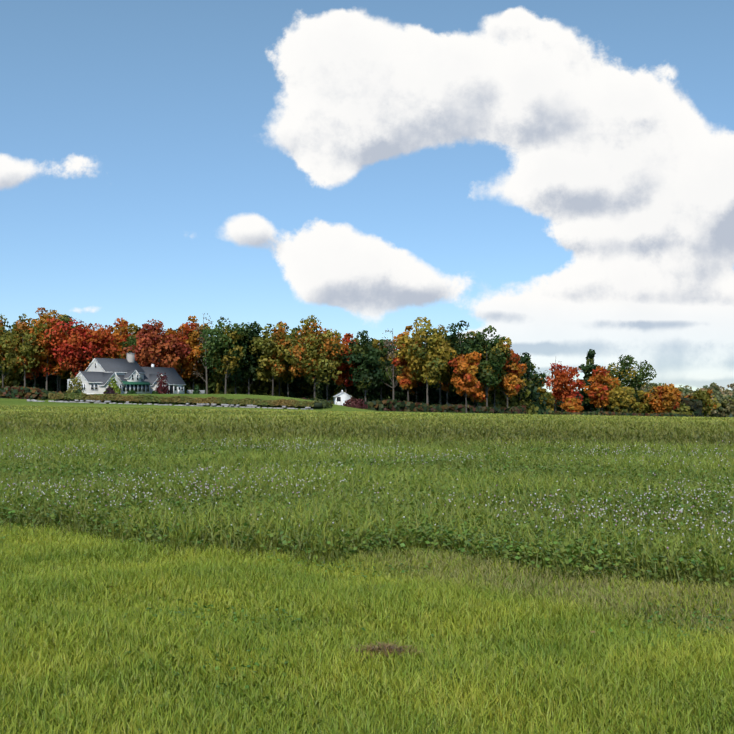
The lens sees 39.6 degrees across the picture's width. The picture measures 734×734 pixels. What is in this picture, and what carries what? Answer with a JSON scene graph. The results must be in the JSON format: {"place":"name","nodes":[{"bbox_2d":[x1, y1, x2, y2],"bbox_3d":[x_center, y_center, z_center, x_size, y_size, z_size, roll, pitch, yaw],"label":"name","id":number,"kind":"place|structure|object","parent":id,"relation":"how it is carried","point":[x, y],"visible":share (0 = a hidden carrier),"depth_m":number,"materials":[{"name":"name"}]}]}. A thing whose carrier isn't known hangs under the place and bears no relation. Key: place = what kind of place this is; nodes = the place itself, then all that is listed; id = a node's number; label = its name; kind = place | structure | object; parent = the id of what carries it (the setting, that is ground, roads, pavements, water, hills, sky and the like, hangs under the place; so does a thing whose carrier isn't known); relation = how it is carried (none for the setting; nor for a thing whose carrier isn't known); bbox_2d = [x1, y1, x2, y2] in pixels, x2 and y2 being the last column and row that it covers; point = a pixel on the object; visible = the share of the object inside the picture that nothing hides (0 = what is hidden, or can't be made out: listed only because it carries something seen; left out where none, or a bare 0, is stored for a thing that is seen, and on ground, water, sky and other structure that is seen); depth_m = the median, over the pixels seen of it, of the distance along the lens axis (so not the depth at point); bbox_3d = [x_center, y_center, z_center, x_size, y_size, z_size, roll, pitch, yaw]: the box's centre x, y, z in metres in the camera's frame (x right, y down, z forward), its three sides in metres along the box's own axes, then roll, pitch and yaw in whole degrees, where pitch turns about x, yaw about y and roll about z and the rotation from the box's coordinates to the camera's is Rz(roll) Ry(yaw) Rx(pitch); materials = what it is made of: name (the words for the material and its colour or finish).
{"place":"outdoors","nodes":[
{"label":"outdoors","id":0,"kind":"place"},
{"bbox_2d":[0,394,733,733],"bbox_3d":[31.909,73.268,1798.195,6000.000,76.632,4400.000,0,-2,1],"label":"ground","id":1,"kind":"structure","parent":0,"point":[46,403],"depth_m":155.24,"materials":[{"name":"green plant"}]},
{"bbox_2d":[0,368,33,386],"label":"understory bush","id":2,"kind":"object","parent":1,"relation":"on","point":[14,381],"visible":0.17,"depth_m":279.61,"materials":[{"name":"green plant"}]},
{"bbox_2d":[0,315,36,387],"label":"tree","id":3,"kind":"object","parent":1,"relation":"on","point":[3,363],"visible":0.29,"depth_m":268.78,"materials":[{"name":"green plant"}]},
{"bbox_2d":[0,313,52,386],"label":"tree","id":4,"kind":"object","parent":1,"relation":"on","point":[12,342],"visible":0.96,"depth_m":261.96,"materials":[{"name":"green plant"}]},
{"bbox_2d":[20,318,45,378],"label":"tree","id":5,"kind":"object","parent":1,"relation":"on","point":[32,321],"visible":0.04,"depth_m":274.44,"materials":[{"name":"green plant"}]},
{"bbox_2d":[18,370,52,391],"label":"understory bush","id":6,"kind":"object","parent":1,"relation":"on","point":[37,382],"visible":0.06,"depth_m":280.08,"materials":[{"name":"green plant"}]},
{"bbox_2d":[18,324,54,386],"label":"tree","id":7,"kind":"object","parent":1,"relation":"on","point":[31,370],"visible":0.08,"depth_m":271.87,"materials":[{"name":"green plant"}]},
{"bbox_2d":[23,368,65,391],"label":"understory bush","id":8,"kind":"object","parent":1,"relation":"on","point":[52,382],"visible":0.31,"depth_m":279.30,"materials":[{"name":"green plant"}]},
{"bbox_2d":[22,307,67,390],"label":"tree","id":9,"kind":"object","parent":1,"relation":"on","point":[48,319],"visible":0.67,"depth_m":266.65,"materials":[{"name":"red plant"}]},
{"bbox_2d":[44,314,73,391],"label":"tree","id":10,"kind":"object","parent":1,"relation":"on","point":[63,374],"visible":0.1,"depth_m":275.04,"materials":[{"name":"red plant"}]},
{"bbox_2d":[51,372,74,391],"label":"understory bush","id":11,"kind":"object","parent":1,"relation":"on","point":[64,381],"visible":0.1,"depth_m":281.57,"materials":[{"name":"green plant"}]},
{"bbox_2d":[54,315,73,391],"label":"tree","id":12,"kind":"object","parent":1,"relation":"on","point":[64,319],"visible":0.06,"depth_m":275.45,"materials":[{"name":"red plant"}]},
{"bbox_2d":[66,372,83,392],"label":"yellow shrub","id":13,"kind":"object","parent":1,"relation":"on","point":[71,388],"visible":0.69,"depth_m":210.69,"materials":[{"name":"green plant"}]},
{"bbox_2d":[43,318,119,377],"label":"tree","id":14,"kind":"object","parent":1,"relation":"on","point":[71,347],"visible":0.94,"depth_m":260.86,"materials":[{"name":"red plant"}]},
{"bbox_2d":[65,345,108,372],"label":"tree","id":15,"kind":"object","parent":1,"relation":"on","point":[86,356],"visible":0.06,"depth_m":267.22,"materials":[{"name":"red plant"}]},
{"bbox_2d":[93,327,127,358],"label":"tree","id":16,"kind":"object","parent":1,"relation":"on","point":[116,354],"visible":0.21,"depth_m":266.53,"materials":[{"name":"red plant"}]},
{"bbox_2d":[104,376,120,393],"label":"yellow shrub","id":17,"kind":"object","parent":1,"relation":"on","point":[117,388],"visible":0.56,"depth_m":216.55,"materials":[{"name":"green plant"}]},
{"bbox_2d":[104,317,132,350],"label":"tree","id":18,"kind":"object","parent":1,"relation":"on","point":[121,334],"visible":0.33,"depth_m":272.77,"materials":[{"name":"orange plant"}]},
{"bbox_2d":[67,352,185,394],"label":"house","id":19,"kind":"structure","parent":1,"relation":"on","point":[128,373],"depth_m":226.17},
{"bbox_2d":[117,323,150,366],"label":"tree","id":20,"kind":"object","parent":1,"relation":"on","point":[130,341],"visible":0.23,"depth_m":267.63,"materials":[{"name":"green plant"}]},
{"bbox_2d":[120,319,191,368],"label":"tree","id":21,"kind":"object","parent":1,"relation":"on","point":[146,341],"visible":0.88,"depth_m":262.84,"materials":[{"name":"red plant"}]},
{"bbox_2d":[154,372,169,393],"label":"red maple shrub","id":22,"kind":"object","parent":1,"relation":"on","point":[160,389],"visible":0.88,"depth_m":227.24,"materials":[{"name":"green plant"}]},
{"bbox_2d":[48,400,312,409],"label":"stone wall","id":23,"kind":"structure","parent":1,"relation":"on","point":[187,404],"depth_m":200.77,"materials":[{"name":"grey stone"}]},
{"bbox_2d":[161,322,204,377],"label":"tree","id":24,"kind":"object","parent":1,"relation":"on","point":[186,364],"visible":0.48,"depth_m":269.22,"materials":[{"name":"plant"}]},
{"bbox_2d":[48,392,321,406],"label":"hedge","id":25,"kind":"object","parent":1,"relation":"on","point":[180,399],"depth_m":201.54,"materials":[{"name":"green plant"}]},
{"bbox_2d":[181,325,210,389],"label":"tree","id":26,"kind":"object","parent":1,"relation":"on","point":[199,365],"visible":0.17,"depth_m":275.79,"materials":[{"name":"red plant"}]},
{"bbox_2d":[183,316,208,382],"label":"tree","id":27,"kind":"object","parent":1,"relation":"on","point":[193,320],"visible":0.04,"depth_m":282.77,"materials":[{"name":"orange plant"}]},
{"bbox_2d":[180,368,214,393],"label":"understory bush","id":28,"kind":"object","parent":1,"relation":"on","point":[200,384],"visible":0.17,"depth_m":278.93,"materials":[{"name":"green plant"}]},
{"bbox_2d":[189,343,216,379],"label":"tree","id":29,"kind":"object","parent":1,"relation":"on","point":[213,368],"visible":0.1,"depth_m":283.11,"materials":[{"name":"green plant"}]},
{"bbox_2d":[192,313,214,393],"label":"tree","id":30,"kind":"object","parent":1,"relation":"on","point":[206,381],"visible":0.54,"depth_m":268.86,"materials":[{"name":"green plant"}]},
{"bbox_2d":[203,369,246,393],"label":"understory bush","id":31,"kind":"object","parent":1,"relation":"on","point":[212,385],"visible":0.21,"depth_m":277.47,"materials":[{"name":"green plant"}]},
{"bbox_2d":[199,317,251,393],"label":"tree","id":32,"kind":"object","parent":1,"relation":"on","point":[221,340],"visible":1,"depth_m":263.27,"materials":[{"name":"green plant"}]},
{"bbox_2d":[214,368,255,394],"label":"understory bush","id":33,"kind":"object","parent":1,"relation":"on","point":[240,390],"visible":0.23,"depth_m":274.67,"materials":[{"name":"green plant"}]},
{"bbox_2d":[215,338,256,393],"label":"tree","id":34,"kind":"object","parent":1,"relation":"on","point":[240,365],"visible":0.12,"depth_m":270.48,"materials":[{"name":"green plant"}]},
{"bbox_2d":[226,321,267,394],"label":"tree","id":35,"kind":"object","parent":1,"relation":"on","point":[251,366],"visible":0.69,"depth_m":268.44,"materials":[{"name":"green plant"}]},
{"bbox_2d":[0,385,526,413],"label":"forest edge brush","id":36,"kind":"object","parent":1,"relation":"on","point":[17,392],"visible":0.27,"depth_m":256.15,"materials":[{"name":"green plant"}]},
{"bbox_2d":[245,375,284,396],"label":"understory bush","id":37,"kind":"object","parent":1,"relation":"on","point":[266,384],"visible":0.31,"depth_m":278.34,"materials":[{"name":"green plant"}]},
{"bbox_2d":[4,356,530,413],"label":"forest understory","id":38,"kind":"object","parent":1,"relation":"on","point":[334,385],"depth_m":290.41,"materials":[{"name":"green plant"}]},
{"bbox_2d":[249,323,291,395],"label":"tree","id":39,"kind":"object","parent":1,"relation":"on","point":[273,356],"visible":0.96,"depth_m":264.60,"materials":[{"name":"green plant"}]},
{"bbox_2d":[267,321,291,395],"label":"tree","id":40,"kind":"object","parent":1,"relation":"on","point":[279,379],"visible":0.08,"depth_m":277.32,"materials":[{"name":"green plant"}]},
{"bbox_2d":[261,374,307,398],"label":"understory bush","id":41,"kind":"object","parent":1,"relation":"on","point":[292,391],"visible":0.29,"depth_m":282.30,"materials":[{"name":"green plant"}]},
{"bbox_2d":[278,327,302,396],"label":"tree","id":42,"kind":"object","parent":1,"relation":"on","point":[288,377],"visible":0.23,"depth_m":273.39,"materials":[{"name":"green plant"}]},
{"bbox_2d":[284,381,316,398],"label":"understory bush","id":43,"kind":"object","parent":1,"relation":"on","point":[309,389],"visible":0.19,"depth_m":286.74,"materials":[{"name":"green plant"}]},
{"bbox_2d":[296,346,310,387],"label":"tree","id":44,"kind":"object","parent":1,"relation":"on","point":[301,380],"visible":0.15,"depth_m":284.76,"materials":[{"name":"green plant"}]},
{"bbox_2d":[284,315,345,396],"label":"tree","id":45,"kind":"object","parent":1,"relation":"on","point":[316,359],"visible":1,"depth_m":259.55,"materials":[{"name":"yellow plant"}]},
{"bbox_2d":[302,379,328,399],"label":"understory bush","id":46,"kind":"object","parent":1,"relation":"on","point":[319,394],"visible":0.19,"depth_m":287.97,"materials":[{"name":"green plant"}]},
{"bbox_2d":[311,397,332,407],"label":"hedge bush","id":47,"kind":"object","parent":1,"relation":"on","point":[325,404],"visible":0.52,"depth_m":202.91,"materials":[{"name":"green plant"}]},
{"bbox_2d":[307,331,353,400],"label":"tree","id":48,"kind":"object","parent":1,"relation":"on","point":[330,380],"visible":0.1,"depth_m":271.14,"materials":[{"name":"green plant"}]},
{"bbox_2d":[316,378,350,399],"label":"understory bush","id":49,"kind":"object","parent":1,"relation":"on","point":[333,387],"visible":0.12,"depth_m":286.36,"materials":[{"name":"green plant"}]},
{"bbox_2d":[333,390,351,405],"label":"shed","id":50,"kind":"structure","parent":1,"relation":"on","point":[341,397],"depth_m":246.28,"materials":[{"name":"white"}]},
{"bbox_2d":[330,333,359,393],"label":"tree","id":51,"kind":"object","parent":1,"relation":"on","point":[344,367],"visible":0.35,"depth_m":269.03,"materials":[{"name":"orange plant"}]},
{"bbox_2d":[330,378,369,401],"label":"understory bush","id":52,"kind":"object","parent":1,"relation":"on","point":[338,390],"visible":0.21,"depth_m":277.77,"materials":[{"name":"green plant"}]},
{"bbox_2d":[341,397,367,408],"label":"bush","id":53,"kind":"object","parent":1,"relation":"on","point":[353,403],"visible":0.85,"depth_m":242.73,"materials":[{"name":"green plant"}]},
{"bbox_2d":[342,330,386,401],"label":"tree","id":54,"kind":"object","parent":1,"relation":"on","point":[368,361],"visible":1,"depth_m":264.53,"materials":[{"name":"green plant"}]},
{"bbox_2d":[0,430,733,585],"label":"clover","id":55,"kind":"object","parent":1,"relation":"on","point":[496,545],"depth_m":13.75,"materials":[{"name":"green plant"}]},
{"bbox_2d":[0,405,733,449],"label":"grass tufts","id":56,"kind":"object","parent":1,"relation":"on","point":[713,430],"visible":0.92,"depth_m":52.14,"materials":[{"name":"green plant"}]},
{"bbox_2d":[0,521,733,733],"bbox_3d":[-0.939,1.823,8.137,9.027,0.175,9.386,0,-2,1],"label":"lawn grass","id":57,"kind":"structure","parent":1,"relation":"on","point":[624,683],"depth_m":6.44,"materials":[{"name":"green plant"}]},
{"bbox_2d":[344,640,422,661],"bbox_3d":[0.129,1.761,6.305,0.641,0.126,0.442,0,-2,1],"label":"dirt patch","id":58,"kind":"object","parent":57,"relation":"on","point":[380,646],"depth_m":6.31,"materials":[{"name":"brown soil"}]},
{"bbox_2d":[0,426,733,591],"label":"meadow","id":59,"kind":"structure","parent":1,"relation":"on","point":[463,505],"depth_m":14.40,"materials":[{"name":"green plant"}]},
{"bbox_2d":[347,379,389,401],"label":"understory bush","id":60,"kind":"object","parent":1,"relation":"on","point":[375,396],"visible":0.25,"depth_m":275.67,"materials":[{"name":"green plant"}]},
{"bbox_2d":[357,348,392,398],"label":"tree","id":61,"kind":"object","parent":1,"relation":"on","point":[375,389],"visible":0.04,"depth_m":274.60,"materials":[{"name":"green plant"}]},
{"bbox_2d":[367,338,396,400],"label":"tree","id":62,"kind":"object","parent":1,"relation":"on","point":[384,352],"visible":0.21,"depth_m":273.39,"materials":[{"name":"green plant"}]},
{"bbox_2d":[381,328,400,399],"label":"tree","id":63,"kind":"object","parent":1,"relation":"on","point":[393,354],"visible":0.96,"depth_m":269.57,"materials":[{"name":"green plant"}]},
{"bbox_2d":[385,353,401,394],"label":"tree","id":64,"kind":"object","parent":1,"relation":"on","point":[396,368],"visible":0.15,"depth_m":283.21,"materials":[{"name":"green plant"}]},
{"bbox_2d":[377,375,414,402],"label":"understory bush","id":65,"kind":"object","parent":1,"relation":"on","point":[398,395],"visible":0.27,"depth_m":280.55,"materials":[{"name":"green plant"}]},
{"bbox_2d":[391,325,425,400],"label":"tree","id":66,"kind":"object","parent":1,"relation":"on","point":[405,380],"visible":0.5,"depth_m":266.59,"materials":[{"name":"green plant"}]},
{"bbox_2d":[409,341,425,401],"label":"tree","id":67,"kind":"object","parent":1,"relation":"on","point":[421,383],"visible":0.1,"depth_m":278.57,"materials":[{"name":"green plant"}]},
{"bbox_2d":[395,317,456,403],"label":"tree","id":68,"kind":"object","parent":1,"relation":"on","point":[433,366],"visible":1,"depth_m":259.56,"materials":[{"name":"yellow plant"}]},
{"bbox_2d":[409,376,445,404],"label":"understory bush","id":69,"kind":"object","parent":1,"relation":"on","point":[433,393],"visible":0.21,"depth_m":283.15,"materials":[{"name":"green plant"}]},
{"bbox_2d":[419,324,456,404],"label":"tree","id":70,"kind":"object","parent":1,"relation":"on","point":[447,376],"visible":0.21,"depth_m":270.14,"materials":[{"name":"green plant"}]},
{"bbox_2d":[438,338,457,403],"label":"tree","id":71,"kind":"object","parent":1,"relation":"on","point":[447,387],"visible":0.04,"depth_m":271.08,"materials":[{"name":"green plant"}]},
{"bbox_2d":[441,388,476,405],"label":"understory bush","id":72,"kind":"object","parent":1,"relation":"on","point":[458,398],"visible":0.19,"depth_m":276.13,"materials":[{"name":"green plant"}]},
{"bbox_2d":[443,320,485,393],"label":"tree","id":73,"kind":"object","parent":1,"relation":"on","point":[461,347],"visible":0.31,"depth_m":266.91,"materials":[{"name":"green plant"}]},
{"bbox_2d":[448,351,481,412],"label":"tree","id":74,"kind":"object","parent":1,"relation":"on","point":[465,381],"visible":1,"depth_m":253.96,"materials":[{"name":"orange plant"}]},
{"bbox_2d":[454,389,502,406],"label":"understory bush","id":75,"kind":"object","parent":1,"relation":"on","point":[479,403],"visible":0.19,"depth_m":275.16,"materials":[{"name":"green plant"}]},
{"bbox_2d":[467,375,494,405],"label":"tree","id":76,"kind":"object","parent":1,"relation":"on","point":[480,396],"visible":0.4,"depth_m":263.86,"materials":[{"name":"orange plant"}]},
{"bbox_2d":[465,325,511,406],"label":"tree","id":77,"kind":"object","parent":1,"relation":"on","point":[490,371],"visible":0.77,"depth_m":262.15,"materials":[{"name":"green plant"}]},
{"bbox_2d":[474,387,510,407],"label":"understory bush","id":78,"kind":"object","parent":1,"relation":"on","point":[497,400],"visible":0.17,"depth_m":275.80,"materials":[{"name":"green plant"}]},
{"bbox_2d":[480,337,513,406],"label":"tree","id":79,"kind":"object","parent":1,"relation":"on","point":[504,372],"visible":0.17,"depth_m":269.42,"materials":[{"name":"green plant"}]},
{"bbox_2d":[494,344,526,407],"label":"tree","id":80,"kind":"object","parent":1,"relation":"on","point":[511,385],"visible":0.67,"depth_m":267.69,"materials":[{"name":"orange plant"}]},
{"bbox_2d":[489,378,538,413],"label":"understory bush","id":81,"kind":"object","parent":1,"relation":"on","point":[514,401],"visible":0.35,"depth_m":276.81,"materials":[{"name":"green plant"}]},
{"bbox_2d":[509,352,533,397],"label":"tree","id":82,"kind":"object","parent":1,"relation":"on","point":[525,358],"visible":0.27,"depth_m":280.10,"materials":[{"name":"green plant"}]},
{"bbox_2d":[509,382,550,413],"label":"understory bush","id":83,"kind":"object","parent":1,"relation":"on","point":[534,395],"visible":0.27,"depth_m":286.43,"materials":[{"name":"green plant"}]},
{"bbox_2d":[529,364,546,391],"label":"tree","id":84,"kind":"object","parent":1,"relation":"on","point":[535,378],"visible":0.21,"depth_m":311.69,"materials":[{"name":"green plant"}]},
{"bbox_2d":[538,391,554,409],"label":"tree","id":85,"kind":"object","parent":1,"relation":"on","point":[550,401],"visible":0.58,"depth_m":315.22,"materials":[{"name":"green plant"}]},
{"bbox_2d":[541,363,585,411],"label":"tree","id":86,"kind":"object","parent":1,"relation":"on","point":[561,379],"visible":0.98,"depth_m":316.62,"materials":[{"name":"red plant"}]},
{"bbox_2d":[560,395,583,412],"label":"tree","id":87,"kind":"object","parent":1,"relation":"on","point":[572,404],"visible":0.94,"depth_m":313.24,"materials":[{"name":"orange plant"}]},
{"bbox_2d":[576,397,600,411],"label":"understory bush","id":88,"kind":"object","parent":1,"relation":"on","point":[585,407],"visible":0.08,"depth_m":332.14,"materials":[{"name":"green plant"}]},
{"bbox_2d":[578,349,600,411],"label":"tree","id":89,"kind":"object","parent":1,"relation":"on","point":[585,369],"visible":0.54,"depth_m":322.70,"materials":[{"name":"green plant"}]},
{"bbox_2d":[583,365,619,411],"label":"tree","id":90,"kind":"object","parent":1,"relation":"on","point":[600,379],"visible":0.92,"depth_m":312.00,"materials":[{"name":"orange plant"}]},
{"bbox_2d":[605,377,621,411],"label":"tree","id":91,"kind":"object","parent":1,"relation":"on","point":[616,386],"visible":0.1,"depth_m":315.50,"materials":[{"name":"green plant"}]},
{"bbox_2d":[536,409,692,416],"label":"forest edge brush","id":92,"kind":"object","parent":1,"relation":"on","point":[608,413],"visible":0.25,"depth_m":304.90,"materials":[{"name":"green plant"}]},
{"bbox_2d":[607,386,635,412],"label":"tree","id":93,"kind":"object","parent":1,"relation":"on","point":[619,403],"visible":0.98,"depth_m":308.80,"materials":[{"name":"yellow plant"}]},
{"bbox_2d":[554,390,702,416],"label":"forest understory","id":94,"kind":"object","parent":1,"relation":"on","point":[696,406],"depth_m":343.13,"materials":[{"name":"green plant"}]},
{"bbox_2d":[607,354,656,400],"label":"tree","id":95,"kind":"object","parent":1,"relation":"on","point":[633,380],"visible":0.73,"depth_m":326.25,"materials":[{"name":"green plant"}]},
{"bbox_2d":[632,390,654,413],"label":"tree","id":96,"kind":"object","parent":1,"relation":"on","point":[641,406],"visible":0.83,"depth_m":319.02,"materials":[{"name":"yellow plant"}]},
{"bbox_2d":[644,383,680,413],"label":"tree","id":97,"kind":"object","parent":1,"relation":"on","point":[664,398],"visible":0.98,"depth_m":314.63,"materials":[{"name":"orange plant"}]},
{"bbox_2d":[666,402,694,416],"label":"understory bush","id":98,"kind":"object","parent":1,"relation":"on","point":[682,410],"visible":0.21,"depth_m":337.96,"materials":[{"name":"green plant"}]},
{"bbox_2d":[689,388,714,416],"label":"tree","id":99,"kind":"object","parent":1,"relation":"on","point":[703,396],"visible":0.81,"depth_m":351.06,"materials":[{"name":"green plant"}]},
{"bbox_2d":[700,386,718,416],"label":"tree","id":100,"kind":"object","parent":1,"relation":"on","point":[712,398],"visible":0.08,"depth_m":417.66,"materials":[{"name":"green plant"}]},
{"bbox_2d":[704,395,720,416],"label":"tree","id":101,"kind":"object","parent":1,"relation":"on","point":[716,405],"visible":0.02,"depth_m":367.96,"materials":[{"name":"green plant"}]},
{"bbox_2d":[706,382,719,416],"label":"tree","id":102,"kind":"object","parent":1,"relation":"on","point":[715,386],"visible":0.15,"depth_m":463.99,"materials":[{"name":"green plant"}]},
{"bbox_2d":[716,394,733,416],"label":"tree","id":103,"kind":"object","parent":1,"relation":"on","point":[724,409],"visible":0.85,"depth_m":444.88,"materials":[{"name":"green plant"}]},
{"bbox_2d":[0,0,733,391],"label":"sky","id":104,"kind":"structure","parent":0,"point":[555,176],"materials":[{"name":"blue"}]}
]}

